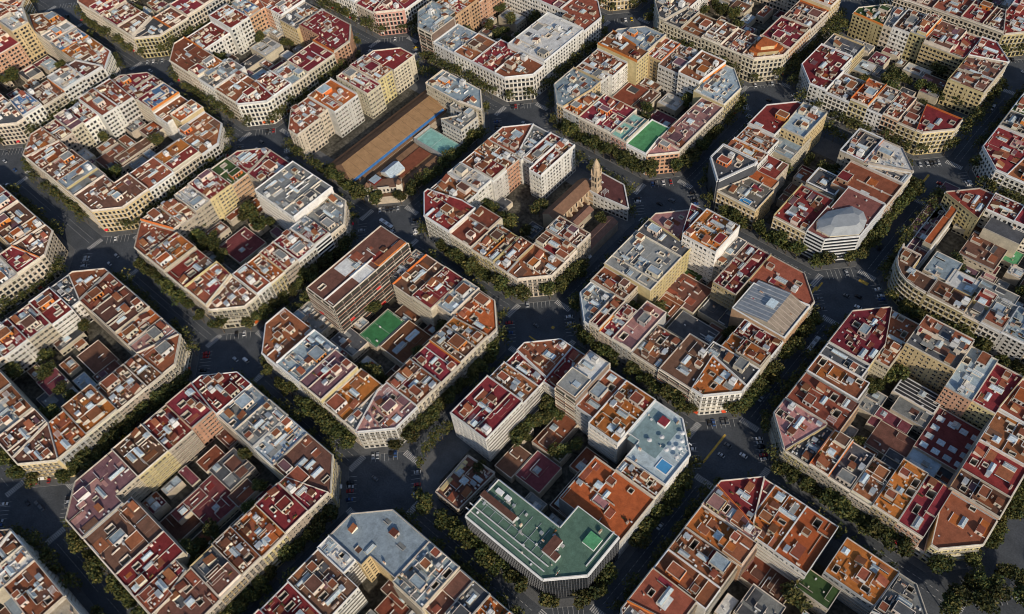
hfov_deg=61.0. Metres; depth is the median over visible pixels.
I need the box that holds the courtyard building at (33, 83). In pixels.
[22,78,39,90]
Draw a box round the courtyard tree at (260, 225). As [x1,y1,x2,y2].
[252,215,266,233]
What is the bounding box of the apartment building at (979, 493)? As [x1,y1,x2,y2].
[947,468,1011,519]
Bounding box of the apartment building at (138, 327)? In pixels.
[116,308,162,355]
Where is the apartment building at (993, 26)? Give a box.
[977,6,1010,42]
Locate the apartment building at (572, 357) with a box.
[543,346,584,406]
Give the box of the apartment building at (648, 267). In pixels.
[604,230,681,305]
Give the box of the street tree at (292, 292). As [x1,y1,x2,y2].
[288,283,297,297]
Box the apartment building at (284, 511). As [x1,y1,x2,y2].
[255,483,312,542]
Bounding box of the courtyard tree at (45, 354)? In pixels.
[35,348,55,363]
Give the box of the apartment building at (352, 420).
[344,385,382,447]
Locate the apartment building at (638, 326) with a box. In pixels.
[611,300,666,366]
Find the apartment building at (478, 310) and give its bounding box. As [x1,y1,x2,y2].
[451,290,500,343]
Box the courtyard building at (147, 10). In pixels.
[143,6,154,16]
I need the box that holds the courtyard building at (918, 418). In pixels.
[889,396,951,434]
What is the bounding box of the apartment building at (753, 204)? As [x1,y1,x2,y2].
[714,177,773,230]
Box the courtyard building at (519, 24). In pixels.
[498,8,526,31]
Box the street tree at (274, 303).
[268,297,282,309]
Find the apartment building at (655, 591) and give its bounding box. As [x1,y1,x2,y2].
[626,567,696,613]
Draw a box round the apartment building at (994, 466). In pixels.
[951,439,1023,498]
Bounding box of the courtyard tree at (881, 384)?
[876,378,885,391]
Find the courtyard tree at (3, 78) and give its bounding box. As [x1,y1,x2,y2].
[0,71,13,88]
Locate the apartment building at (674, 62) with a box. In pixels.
[656,44,697,94]
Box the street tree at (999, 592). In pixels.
[985,584,1012,605]
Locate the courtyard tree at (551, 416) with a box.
[542,407,557,422]
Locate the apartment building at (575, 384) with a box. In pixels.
[554,350,610,420]
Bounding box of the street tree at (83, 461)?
[74,446,92,470]
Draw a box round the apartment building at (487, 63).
[472,39,516,95]
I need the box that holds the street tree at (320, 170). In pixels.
[316,163,329,173]
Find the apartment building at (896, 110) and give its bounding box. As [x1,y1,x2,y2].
[876,92,916,140]
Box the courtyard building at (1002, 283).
[995,279,1009,288]
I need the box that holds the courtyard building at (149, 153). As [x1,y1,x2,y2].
[142,148,155,159]
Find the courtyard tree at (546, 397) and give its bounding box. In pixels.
[539,393,554,407]
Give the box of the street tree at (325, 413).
[312,405,334,424]
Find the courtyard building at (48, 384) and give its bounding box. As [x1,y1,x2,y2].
[36,367,73,396]
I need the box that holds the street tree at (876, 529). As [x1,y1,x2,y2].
[863,517,886,540]
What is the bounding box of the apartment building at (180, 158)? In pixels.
[153,138,206,186]
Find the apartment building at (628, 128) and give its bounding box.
[610,112,648,158]
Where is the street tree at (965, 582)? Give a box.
[961,570,977,589]
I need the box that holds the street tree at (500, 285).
[493,274,509,291]
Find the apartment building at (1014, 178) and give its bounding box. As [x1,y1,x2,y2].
[997,158,1023,202]
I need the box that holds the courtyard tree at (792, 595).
[780,580,812,612]
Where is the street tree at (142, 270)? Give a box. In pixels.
[139,263,148,274]
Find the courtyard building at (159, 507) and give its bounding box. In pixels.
[147,496,171,519]
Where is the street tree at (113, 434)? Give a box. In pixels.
[101,419,122,442]
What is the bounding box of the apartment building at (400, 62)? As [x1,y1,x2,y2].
[366,47,418,93]
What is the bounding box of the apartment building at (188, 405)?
[165,382,222,446]
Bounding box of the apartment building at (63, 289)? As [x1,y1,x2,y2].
[50,275,93,321]
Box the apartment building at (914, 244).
[906,203,951,269]
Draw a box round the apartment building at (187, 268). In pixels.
[165,249,213,307]
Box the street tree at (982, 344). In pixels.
[974,336,994,351]
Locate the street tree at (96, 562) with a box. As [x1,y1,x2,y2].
[86,555,108,583]
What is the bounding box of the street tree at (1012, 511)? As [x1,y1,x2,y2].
[1004,500,1023,520]
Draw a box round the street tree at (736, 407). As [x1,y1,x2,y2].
[722,400,747,416]
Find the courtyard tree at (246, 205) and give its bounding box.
[240,199,253,211]
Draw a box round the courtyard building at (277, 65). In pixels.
[268,59,285,70]
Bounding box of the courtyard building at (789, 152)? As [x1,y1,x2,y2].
[772,136,810,177]
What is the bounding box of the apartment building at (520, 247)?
[493,236,532,288]
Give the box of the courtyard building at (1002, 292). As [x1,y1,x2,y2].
[972,276,1019,303]
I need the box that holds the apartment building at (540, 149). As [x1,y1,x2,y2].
[522,132,562,184]
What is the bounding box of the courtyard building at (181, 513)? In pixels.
[170,487,207,525]
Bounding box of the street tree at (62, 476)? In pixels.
[54,469,70,483]
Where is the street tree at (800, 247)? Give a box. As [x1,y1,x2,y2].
[788,239,807,258]
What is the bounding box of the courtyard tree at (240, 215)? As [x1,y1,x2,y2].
[236,208,248,223]
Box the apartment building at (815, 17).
[783,0,829,49]
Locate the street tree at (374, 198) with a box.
[368,189,382,206]
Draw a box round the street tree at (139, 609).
[129,605,146,613]
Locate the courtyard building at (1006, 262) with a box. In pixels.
[999,251,1023,268]
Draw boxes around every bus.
[379,218,393,229]
[806,336,820,351]
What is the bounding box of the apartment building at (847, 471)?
[822,441,874,498]
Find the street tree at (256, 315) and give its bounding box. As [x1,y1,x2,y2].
[250,310,268,324]
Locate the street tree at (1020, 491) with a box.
[1015,483,1023,499]
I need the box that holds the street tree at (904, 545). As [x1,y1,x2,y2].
[895,532,914,557]
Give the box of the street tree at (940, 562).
[926,553,956,574]
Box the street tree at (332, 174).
[328,169,344,180]
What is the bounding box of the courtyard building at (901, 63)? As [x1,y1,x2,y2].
[894,58,906,69]
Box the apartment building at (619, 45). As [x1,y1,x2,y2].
[597,30,648,85]
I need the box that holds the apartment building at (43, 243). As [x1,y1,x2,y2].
[11,224,67,278]
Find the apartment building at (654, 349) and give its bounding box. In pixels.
[631,324,682,381]
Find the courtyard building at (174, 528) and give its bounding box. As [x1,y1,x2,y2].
[160,502,202,541]
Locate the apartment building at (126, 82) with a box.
[112,72,150,91]
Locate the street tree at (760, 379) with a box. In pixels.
[751,373,771,395]
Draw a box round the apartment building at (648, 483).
[615,458,665,504]
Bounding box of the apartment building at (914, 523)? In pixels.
[890,474,952,551]
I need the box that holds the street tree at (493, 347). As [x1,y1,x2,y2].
[484,338,499,359]
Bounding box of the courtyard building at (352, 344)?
[330,327,370,361]
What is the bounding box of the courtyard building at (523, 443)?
[520,426,533,446]
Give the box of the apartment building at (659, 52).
[647,37,679,81]
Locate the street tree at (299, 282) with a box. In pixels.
[292,277,304,290]
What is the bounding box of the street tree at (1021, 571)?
[1014,568,1023,587]
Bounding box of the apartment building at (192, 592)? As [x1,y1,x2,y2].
[154,567,226,613]
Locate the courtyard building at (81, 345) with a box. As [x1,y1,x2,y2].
[73,338,89,352]
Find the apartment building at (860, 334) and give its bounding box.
[827,306,891,374]
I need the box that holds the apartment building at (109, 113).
[78,88,128,139]
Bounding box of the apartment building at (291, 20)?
[279,2,318,46]
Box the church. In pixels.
[542,178,592,227]
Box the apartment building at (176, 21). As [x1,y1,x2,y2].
[154,7,192,39]
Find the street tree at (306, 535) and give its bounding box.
[301,524,318,542]
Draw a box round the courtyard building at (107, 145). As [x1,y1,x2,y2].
[96,137,118,154]
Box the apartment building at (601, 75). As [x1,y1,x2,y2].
[576,62,609,95]
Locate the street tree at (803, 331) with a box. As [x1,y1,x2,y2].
[794,324,817,337]
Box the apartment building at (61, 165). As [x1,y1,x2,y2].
[41,149,86,198]
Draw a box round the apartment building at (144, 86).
[127,75,162,122]
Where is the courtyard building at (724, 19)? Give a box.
[717,16,729,22]
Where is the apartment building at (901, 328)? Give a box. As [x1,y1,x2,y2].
[865,310,918,380]
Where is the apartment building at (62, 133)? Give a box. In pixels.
[41,119,82,152]
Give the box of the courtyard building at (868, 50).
[854,38,874,59]
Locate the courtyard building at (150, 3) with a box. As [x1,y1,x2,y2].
[147,0,159,6]
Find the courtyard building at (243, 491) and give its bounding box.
[227,478,260,511]
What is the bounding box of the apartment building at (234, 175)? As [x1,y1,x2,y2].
[210,158,256,204]
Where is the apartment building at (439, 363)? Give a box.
[411,340,463,390]
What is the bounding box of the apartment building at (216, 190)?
[188,168,240,221]
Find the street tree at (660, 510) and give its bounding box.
[650,502,672,517]
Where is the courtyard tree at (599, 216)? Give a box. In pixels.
[594,211,606,222]
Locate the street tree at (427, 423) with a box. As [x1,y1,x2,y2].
[417,411,435,428]
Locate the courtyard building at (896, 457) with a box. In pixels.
[881,447,905,469]
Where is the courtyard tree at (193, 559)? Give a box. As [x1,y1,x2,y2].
[187,552,201,565]
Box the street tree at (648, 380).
[642,373,657,387]
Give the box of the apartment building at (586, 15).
[560,0,601,56]
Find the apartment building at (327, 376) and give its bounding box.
[299,349,358,407]
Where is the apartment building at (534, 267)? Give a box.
[507,243,565,297]
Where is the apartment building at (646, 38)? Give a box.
[615,26,665,50]
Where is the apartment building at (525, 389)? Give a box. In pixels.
[490,361,540,418]
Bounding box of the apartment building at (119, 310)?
[91,285,149,350]
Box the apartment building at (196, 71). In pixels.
[188,55,222,94]
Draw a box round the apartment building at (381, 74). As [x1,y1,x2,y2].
[350,55,396,103]
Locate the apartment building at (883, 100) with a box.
[861,85,900,134]
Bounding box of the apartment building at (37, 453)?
[12,423,75,479]
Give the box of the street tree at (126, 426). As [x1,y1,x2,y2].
[118,420,134,433]
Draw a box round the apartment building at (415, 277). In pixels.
[392,254,443,311]
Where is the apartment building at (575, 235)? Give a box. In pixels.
[546,215,591,261]
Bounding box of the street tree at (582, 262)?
[576,258,589,271]
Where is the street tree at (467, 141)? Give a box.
[462,136,473,150]
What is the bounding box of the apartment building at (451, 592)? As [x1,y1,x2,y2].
[425,569,474,613]
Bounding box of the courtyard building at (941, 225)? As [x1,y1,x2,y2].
[921,205,957,250]
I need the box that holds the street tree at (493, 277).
[490,272,499,284]
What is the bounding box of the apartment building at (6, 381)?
[0,369,22,391]
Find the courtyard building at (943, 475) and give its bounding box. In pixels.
[934,466,953,484]
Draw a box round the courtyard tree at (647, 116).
[638,111,651,120]
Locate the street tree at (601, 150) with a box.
[599,143,604,153]
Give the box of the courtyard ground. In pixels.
[0,0,1023,613]
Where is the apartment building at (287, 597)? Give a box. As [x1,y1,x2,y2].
[260,581,319,613]
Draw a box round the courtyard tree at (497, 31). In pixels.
[492,26,502,37]
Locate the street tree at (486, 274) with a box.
[480,269,491,284]
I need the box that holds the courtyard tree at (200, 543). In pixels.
[192,536,209,550]
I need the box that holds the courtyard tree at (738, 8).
[730,6,743,15]
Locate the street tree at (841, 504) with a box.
[827,494,854,518]
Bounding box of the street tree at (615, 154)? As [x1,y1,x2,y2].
[612,150,622,164]
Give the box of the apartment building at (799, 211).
[770,183,833,255]
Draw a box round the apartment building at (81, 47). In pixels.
[61,35,101,63]
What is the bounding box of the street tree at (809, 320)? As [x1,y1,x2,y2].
[804,316,819,333]
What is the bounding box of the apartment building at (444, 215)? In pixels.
[423,188,475,248]
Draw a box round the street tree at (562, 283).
[554,274,572,293]
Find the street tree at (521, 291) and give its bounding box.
[511,283,531,301]
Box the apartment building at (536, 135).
[513,124,549,183]
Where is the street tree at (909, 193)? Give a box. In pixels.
[901,186,917,201]
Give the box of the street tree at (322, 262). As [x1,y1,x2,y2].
[315,256,331,270]
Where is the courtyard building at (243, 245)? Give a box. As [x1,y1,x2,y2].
[219,226,266,265]
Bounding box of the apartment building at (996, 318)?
[972,296,1017,352]
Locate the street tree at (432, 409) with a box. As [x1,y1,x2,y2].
[424,405,439,421]
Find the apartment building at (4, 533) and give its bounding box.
[0,528,16,543]
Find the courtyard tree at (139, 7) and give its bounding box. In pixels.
[133,3,142,10]
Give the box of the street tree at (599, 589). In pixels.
[586,570,609,599]
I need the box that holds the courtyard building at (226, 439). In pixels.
[215,428,239,449]
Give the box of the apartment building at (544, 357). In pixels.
[517,338,571,377]
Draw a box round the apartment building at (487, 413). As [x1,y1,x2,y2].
[450,375,525,461]
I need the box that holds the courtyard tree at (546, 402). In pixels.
[538,394,554,410]
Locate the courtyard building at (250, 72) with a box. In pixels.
[247,69,253,76]
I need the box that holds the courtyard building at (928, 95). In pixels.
[917,86,939,104]
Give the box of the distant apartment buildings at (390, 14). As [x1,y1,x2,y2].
[0,0,1023,613]
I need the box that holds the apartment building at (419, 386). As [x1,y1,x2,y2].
[386,358,443,413]
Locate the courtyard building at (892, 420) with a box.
[864,405,912,434]
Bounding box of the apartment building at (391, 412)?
[355,381,418,448]
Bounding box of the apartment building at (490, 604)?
[474,595,508,613]
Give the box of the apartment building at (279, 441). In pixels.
[254,416,307,479]
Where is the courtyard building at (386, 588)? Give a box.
[380,580,409,608]
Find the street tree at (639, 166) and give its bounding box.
[633,160,644,176]
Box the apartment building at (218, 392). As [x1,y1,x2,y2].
[191,371,251,429]
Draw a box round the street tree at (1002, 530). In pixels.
[989,521,1009,543]
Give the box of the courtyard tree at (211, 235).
[205,229,217,243]
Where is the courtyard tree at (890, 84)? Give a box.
[884,79,900,90]
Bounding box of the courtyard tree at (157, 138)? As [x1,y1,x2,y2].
[146,132,164,149]
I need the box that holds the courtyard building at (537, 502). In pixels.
[524,491,547,512]
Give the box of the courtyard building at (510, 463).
[494,444,532,482]
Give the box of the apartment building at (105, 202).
[74,172,157,231]
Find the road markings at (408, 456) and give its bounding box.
[0,0,1021,613]
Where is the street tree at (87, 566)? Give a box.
[82,552,102,571]
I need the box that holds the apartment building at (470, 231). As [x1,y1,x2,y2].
[449,205,502,257]
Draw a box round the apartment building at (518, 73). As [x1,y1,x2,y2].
[494,51,545,101]
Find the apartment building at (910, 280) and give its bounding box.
[886,243,936,312]
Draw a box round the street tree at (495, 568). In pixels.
[488,558,509,577]
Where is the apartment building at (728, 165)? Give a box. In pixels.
[706,144,757,210]
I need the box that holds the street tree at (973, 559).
[964,549,985,570]
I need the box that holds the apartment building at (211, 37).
[186,21,237,56]
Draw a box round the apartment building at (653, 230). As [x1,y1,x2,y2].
[637,218,690,276]
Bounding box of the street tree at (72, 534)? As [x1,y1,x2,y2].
[64,529,80,546]
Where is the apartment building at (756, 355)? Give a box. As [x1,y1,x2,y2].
[721,332,770,374]
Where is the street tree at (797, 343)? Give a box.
[783,336,806,355]
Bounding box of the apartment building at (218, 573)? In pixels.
[190,544,254,604]
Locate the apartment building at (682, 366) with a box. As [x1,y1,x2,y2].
[657,333,716,403]
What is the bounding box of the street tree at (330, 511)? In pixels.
[314,504,338,528]
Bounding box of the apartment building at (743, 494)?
[717,476,764,522]
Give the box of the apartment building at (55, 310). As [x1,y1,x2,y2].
[29,286,88,337]
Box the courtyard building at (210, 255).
[205,251,216,261]
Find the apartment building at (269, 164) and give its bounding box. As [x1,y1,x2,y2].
[248,150,289,190]
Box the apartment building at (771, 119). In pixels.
[747,101,801,137]
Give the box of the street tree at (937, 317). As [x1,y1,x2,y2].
[930,314,941,320]
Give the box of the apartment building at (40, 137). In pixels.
[23,126,58,174]
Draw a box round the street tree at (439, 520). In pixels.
[433,508,448,531]
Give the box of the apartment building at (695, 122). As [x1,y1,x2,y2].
[659,97,723,165]
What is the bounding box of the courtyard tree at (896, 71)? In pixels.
[882,63,906,78]
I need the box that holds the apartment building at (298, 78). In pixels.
[272,61,312,99]
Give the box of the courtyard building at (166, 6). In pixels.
[163,1,173,9]
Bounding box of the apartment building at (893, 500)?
[866,458,928,528]
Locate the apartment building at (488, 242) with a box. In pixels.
[471,224,510,268]
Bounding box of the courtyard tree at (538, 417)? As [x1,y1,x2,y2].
[531,411,547,426]
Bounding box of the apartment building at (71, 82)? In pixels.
[46,63,90,103]
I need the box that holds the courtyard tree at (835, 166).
[827,163,840,174]
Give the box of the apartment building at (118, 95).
[93,78,145,123]
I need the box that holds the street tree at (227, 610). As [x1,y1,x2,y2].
[223,600,237,613]
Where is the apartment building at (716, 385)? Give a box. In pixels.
[689,355,746,414]
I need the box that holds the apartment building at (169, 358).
[136,333,192,389]
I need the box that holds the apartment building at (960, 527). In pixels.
[919,492,997,563]
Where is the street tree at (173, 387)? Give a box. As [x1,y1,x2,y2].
[160,382,179,394]
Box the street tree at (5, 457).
[0,448,13,466]
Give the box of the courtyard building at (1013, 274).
[1002,264,1023,285]
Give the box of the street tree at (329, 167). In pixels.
[323,163,335,181]
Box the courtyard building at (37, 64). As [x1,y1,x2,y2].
[33,55,50,68]
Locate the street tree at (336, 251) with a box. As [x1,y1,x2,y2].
[330,247,344,259]
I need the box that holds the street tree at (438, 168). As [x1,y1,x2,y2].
[432,165,442,177]
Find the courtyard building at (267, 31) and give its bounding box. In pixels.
[263,27,274,37]
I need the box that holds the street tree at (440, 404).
[432,394,445,410]
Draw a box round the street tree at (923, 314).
[919,309,931,320]
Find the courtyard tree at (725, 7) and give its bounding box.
[717,2,729,16]
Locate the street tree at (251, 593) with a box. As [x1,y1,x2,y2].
[239,584,261,601]
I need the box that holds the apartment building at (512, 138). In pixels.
[488,123,533,153]
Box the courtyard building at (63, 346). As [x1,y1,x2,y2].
[52,329,87,355]
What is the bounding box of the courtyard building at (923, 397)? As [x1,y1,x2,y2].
[888,378,939,415]
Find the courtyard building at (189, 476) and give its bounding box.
[178,465,201,488]
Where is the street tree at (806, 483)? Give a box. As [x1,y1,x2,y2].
[798,474,815,493]
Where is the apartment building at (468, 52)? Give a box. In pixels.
[454,33,496,84]
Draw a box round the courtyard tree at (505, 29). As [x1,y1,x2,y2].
[501,26,509,33]
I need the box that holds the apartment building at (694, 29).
[680,12,716,51]
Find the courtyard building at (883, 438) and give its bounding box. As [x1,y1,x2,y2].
[864,420,915,464]
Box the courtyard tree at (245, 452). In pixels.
[237,445,252,459]
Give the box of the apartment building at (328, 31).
[298,8,356,72]
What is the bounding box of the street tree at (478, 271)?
[472,264,484,280]
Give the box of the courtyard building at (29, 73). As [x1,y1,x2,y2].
[18,64,45,82]
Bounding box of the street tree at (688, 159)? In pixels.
[681,151,695,169]
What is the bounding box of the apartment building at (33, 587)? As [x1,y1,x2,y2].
[2,560,82,613]
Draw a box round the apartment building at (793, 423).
[768,397,826,460]
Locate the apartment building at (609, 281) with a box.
[590,266,637,303]
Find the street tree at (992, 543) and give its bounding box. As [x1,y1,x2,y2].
[984,532,1003,548]
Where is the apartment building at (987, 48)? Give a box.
[968,36,1009,74]
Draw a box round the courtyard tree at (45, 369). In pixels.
[34,359,56,380]
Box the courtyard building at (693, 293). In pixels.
[662,273,710,316]
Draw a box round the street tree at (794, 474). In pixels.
[785,467,801,483]
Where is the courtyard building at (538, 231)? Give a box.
[521,221,543,242]
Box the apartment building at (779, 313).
[728,280,810,358]
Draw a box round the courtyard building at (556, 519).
[549,513,563,525]
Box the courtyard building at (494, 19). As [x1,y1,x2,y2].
[481,15,496,27]
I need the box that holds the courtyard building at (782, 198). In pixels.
[776,193,789,206]
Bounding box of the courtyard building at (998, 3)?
[992,0,1002,7]
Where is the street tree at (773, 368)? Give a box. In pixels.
[763,358,784,382]
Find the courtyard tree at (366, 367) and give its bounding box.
[356,361,374,373]
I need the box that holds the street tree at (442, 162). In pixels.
[437,155,451,171]
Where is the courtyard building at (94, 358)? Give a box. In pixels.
[77,340,121,374]
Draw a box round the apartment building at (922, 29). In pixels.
[901,13,941,63]
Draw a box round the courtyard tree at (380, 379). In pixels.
[370,370,383,382]
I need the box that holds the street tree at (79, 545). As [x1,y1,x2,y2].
[68,539,88,554]
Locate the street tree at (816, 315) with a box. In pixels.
[809,310,823,324]
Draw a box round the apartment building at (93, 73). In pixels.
[68,59,108,88]
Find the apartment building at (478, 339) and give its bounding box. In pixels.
[445,316,488,361]
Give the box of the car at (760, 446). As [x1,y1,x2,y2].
[757,445,765,448]
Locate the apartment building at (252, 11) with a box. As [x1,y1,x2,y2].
[231,0,266,32]
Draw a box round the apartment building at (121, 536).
[84,497,172,575]
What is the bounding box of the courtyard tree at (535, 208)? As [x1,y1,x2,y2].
[529,198,548,216]
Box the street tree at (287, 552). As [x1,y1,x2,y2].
[277,541,301,562]
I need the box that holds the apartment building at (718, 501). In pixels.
[701,484,761,540]
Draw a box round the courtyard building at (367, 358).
[359,355,384,372]
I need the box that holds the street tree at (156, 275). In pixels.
[151,271,163,283]
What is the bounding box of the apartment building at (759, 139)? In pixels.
[736,125,778,155]
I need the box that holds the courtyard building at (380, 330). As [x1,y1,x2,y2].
[359,309,405,353]
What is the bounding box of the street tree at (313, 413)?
[303,400,323,418]
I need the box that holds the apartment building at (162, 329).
[129,319,179,356]
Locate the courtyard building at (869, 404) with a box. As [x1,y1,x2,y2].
[857,388,887,419]
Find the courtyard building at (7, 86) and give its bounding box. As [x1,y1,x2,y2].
[0,74,14,89]
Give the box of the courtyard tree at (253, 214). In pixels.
[243,206,259,224]
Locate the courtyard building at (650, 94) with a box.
[631,89,660,112]
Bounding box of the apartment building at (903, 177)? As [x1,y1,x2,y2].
[867,165,911,196]
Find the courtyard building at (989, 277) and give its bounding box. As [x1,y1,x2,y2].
[980,271,997,282]
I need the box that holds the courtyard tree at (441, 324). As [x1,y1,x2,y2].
[435,319,446,331]
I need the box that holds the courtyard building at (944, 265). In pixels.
[922,251,962,281]
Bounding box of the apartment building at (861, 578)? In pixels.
[821,537,898,613]
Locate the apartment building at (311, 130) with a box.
[288,97,334,158]
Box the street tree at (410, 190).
[405,182,416,199]
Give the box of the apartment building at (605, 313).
[588,294,624,343]
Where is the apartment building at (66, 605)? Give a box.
[46,597,88,613]
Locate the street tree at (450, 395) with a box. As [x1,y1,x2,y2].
[441,386,455,403]
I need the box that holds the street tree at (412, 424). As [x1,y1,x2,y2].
[406,416,428,434]
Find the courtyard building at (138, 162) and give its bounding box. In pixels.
[129,156,147,170]
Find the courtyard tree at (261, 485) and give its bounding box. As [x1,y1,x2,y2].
[251,478,268,491]
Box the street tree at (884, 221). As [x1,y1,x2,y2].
[878,216,891,228]
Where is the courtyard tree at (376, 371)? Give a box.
[370,363,385,380]
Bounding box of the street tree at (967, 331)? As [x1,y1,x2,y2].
[948,323,972,336]
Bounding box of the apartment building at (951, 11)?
[930,0,973,25]
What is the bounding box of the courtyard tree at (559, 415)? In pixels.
[545,403,564,420]
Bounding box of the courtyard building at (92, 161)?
[88,158,98,167]
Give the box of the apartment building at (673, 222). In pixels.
[650,209,688,240]
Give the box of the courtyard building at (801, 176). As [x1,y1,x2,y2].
[792,168,812,185]
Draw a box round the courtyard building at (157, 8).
[150,0,167,13]
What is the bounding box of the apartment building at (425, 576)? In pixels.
[392,541,459,613]
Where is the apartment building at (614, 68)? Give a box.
[582,48,627,96]
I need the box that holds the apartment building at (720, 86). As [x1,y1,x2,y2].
[692,64,741,125]
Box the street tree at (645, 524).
[637,516,653,537]
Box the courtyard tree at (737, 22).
[732,18,743,26]
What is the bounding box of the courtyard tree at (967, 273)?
[959,268,975,277]
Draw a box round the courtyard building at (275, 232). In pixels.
[269,226,283,238]
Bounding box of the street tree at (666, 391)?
[659,383,679,402]
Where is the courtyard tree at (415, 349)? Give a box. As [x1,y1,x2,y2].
[411,345,422,355]
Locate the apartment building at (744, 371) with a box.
[706,341,759,394]
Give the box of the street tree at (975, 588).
[968,576,987,603]
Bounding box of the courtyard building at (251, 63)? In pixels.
[240,53,264,72]
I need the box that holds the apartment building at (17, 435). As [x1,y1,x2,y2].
[0,408,48,458]
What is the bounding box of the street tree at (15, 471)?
[4,462,26,479]
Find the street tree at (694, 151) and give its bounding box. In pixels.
[685,147,701,161]
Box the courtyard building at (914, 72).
[902,62,931,80]
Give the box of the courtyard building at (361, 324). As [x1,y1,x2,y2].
[354,317,369,332]
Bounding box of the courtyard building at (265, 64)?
[259,59,273,70]
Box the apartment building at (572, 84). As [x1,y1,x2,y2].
[553,66,600,128]
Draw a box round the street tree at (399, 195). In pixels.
[392,189,406,203]
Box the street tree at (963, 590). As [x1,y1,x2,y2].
[946,582,975,606]
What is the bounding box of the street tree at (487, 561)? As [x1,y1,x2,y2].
[475,549,499,568]
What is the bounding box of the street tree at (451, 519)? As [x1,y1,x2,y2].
[441,513,462,529]
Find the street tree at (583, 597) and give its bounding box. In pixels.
[571,585,592,609]
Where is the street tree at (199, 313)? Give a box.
[192,308,204,322]
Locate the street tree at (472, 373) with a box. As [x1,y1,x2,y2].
[466,362,480,379]
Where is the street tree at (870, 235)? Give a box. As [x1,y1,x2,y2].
[867,229,883,243]
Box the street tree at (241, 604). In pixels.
[230,593,249,613]
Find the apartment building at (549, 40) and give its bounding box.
[507,11,583,88]
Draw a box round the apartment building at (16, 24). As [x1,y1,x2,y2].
[0,6,47,62]
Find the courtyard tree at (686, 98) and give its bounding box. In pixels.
[680,91,692,109]
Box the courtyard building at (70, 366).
[59,356,81,376]
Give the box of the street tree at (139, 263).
[133,256,145,267]
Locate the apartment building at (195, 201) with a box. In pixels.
[174,183,220,230]
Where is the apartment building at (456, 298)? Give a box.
[436,278,479,321]
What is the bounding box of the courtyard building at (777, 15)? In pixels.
[772,10,786,20]
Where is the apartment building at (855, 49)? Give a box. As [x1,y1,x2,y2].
[823,33,864,74]
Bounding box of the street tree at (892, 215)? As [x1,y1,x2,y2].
[882,210,897,220]
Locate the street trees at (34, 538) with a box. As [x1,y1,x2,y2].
[0,0,1023,613]
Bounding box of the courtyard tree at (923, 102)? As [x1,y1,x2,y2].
[918,98,932,105]
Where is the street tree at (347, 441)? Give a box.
[338,430,356,448]
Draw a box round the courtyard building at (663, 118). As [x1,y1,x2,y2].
[649,109,676,127]
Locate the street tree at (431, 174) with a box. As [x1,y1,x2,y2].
[423,167,438,182]
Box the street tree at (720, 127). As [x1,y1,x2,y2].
[710,124,723,138]
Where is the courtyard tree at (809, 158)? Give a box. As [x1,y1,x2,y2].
[803,152,814,166]
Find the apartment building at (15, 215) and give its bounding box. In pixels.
[0,201,35,247]
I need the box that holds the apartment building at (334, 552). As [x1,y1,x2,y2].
[317,535,365,585]
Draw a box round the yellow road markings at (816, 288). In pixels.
[529,174,929,462]
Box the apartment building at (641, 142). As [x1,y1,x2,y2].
[626,119,668,174]
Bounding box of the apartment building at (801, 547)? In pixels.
[769,506,838,583]
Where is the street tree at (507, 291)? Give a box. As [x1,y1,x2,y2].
[503,286,516,299]
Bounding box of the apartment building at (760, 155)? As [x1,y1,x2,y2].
[727,137,767,170]
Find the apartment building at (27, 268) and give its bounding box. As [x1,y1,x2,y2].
[0,244,55,292]
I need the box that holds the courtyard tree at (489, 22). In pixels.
[484,18,494,29]
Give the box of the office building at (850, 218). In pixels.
[799,186,885,263]
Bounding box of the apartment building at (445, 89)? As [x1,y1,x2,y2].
[425,69,484,128]
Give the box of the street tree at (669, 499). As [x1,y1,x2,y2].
[661,490,682,507]
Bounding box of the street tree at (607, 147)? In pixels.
[602,141,620,160]
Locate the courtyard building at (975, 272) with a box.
[965,265,979,277]
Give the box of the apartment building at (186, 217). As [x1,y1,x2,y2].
[160,198,205,242]
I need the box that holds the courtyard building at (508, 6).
[499,3,510,13]
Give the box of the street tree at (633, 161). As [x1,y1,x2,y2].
[627,155,639,172]
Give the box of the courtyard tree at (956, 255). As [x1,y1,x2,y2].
[949,249,966,271]
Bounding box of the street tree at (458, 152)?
[448,147,461,159]
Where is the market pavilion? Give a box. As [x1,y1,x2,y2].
[364,141,439,204]
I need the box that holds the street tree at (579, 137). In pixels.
[573,131,584,142]
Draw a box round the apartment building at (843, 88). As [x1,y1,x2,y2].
[821,73,865,123]
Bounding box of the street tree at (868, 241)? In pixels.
[859,234,881,248]
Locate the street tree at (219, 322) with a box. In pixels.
[207,315,228,332]
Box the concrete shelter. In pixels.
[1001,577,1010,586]
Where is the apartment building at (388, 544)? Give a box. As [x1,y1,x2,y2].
[329,509,429,581]
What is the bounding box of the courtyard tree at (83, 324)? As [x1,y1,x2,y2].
[77,318,90,332]
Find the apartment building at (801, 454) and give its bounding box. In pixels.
[781,426,832,481]
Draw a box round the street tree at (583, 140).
[581,133,592,144]
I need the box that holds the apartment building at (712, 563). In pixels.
[667,526,737,600]
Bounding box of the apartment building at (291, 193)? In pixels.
[254,160,333,229]
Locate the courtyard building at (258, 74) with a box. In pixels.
[250,68,266,79]
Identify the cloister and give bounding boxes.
[569,205,617,258]
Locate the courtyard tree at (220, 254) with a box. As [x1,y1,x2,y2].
[214,247,227,263]
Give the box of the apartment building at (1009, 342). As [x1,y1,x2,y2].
[988,306,1023,367]
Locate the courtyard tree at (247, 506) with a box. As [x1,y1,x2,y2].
[240,498,256,513]
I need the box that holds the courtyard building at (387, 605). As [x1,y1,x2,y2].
[374,592,410,613]
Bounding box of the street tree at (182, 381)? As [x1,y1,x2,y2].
[170,374,190,388]
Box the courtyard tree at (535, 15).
[528,10,540,23]
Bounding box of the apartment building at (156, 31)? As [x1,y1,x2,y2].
[132,16,173,57]
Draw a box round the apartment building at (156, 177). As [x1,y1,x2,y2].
[129,156,180,206]

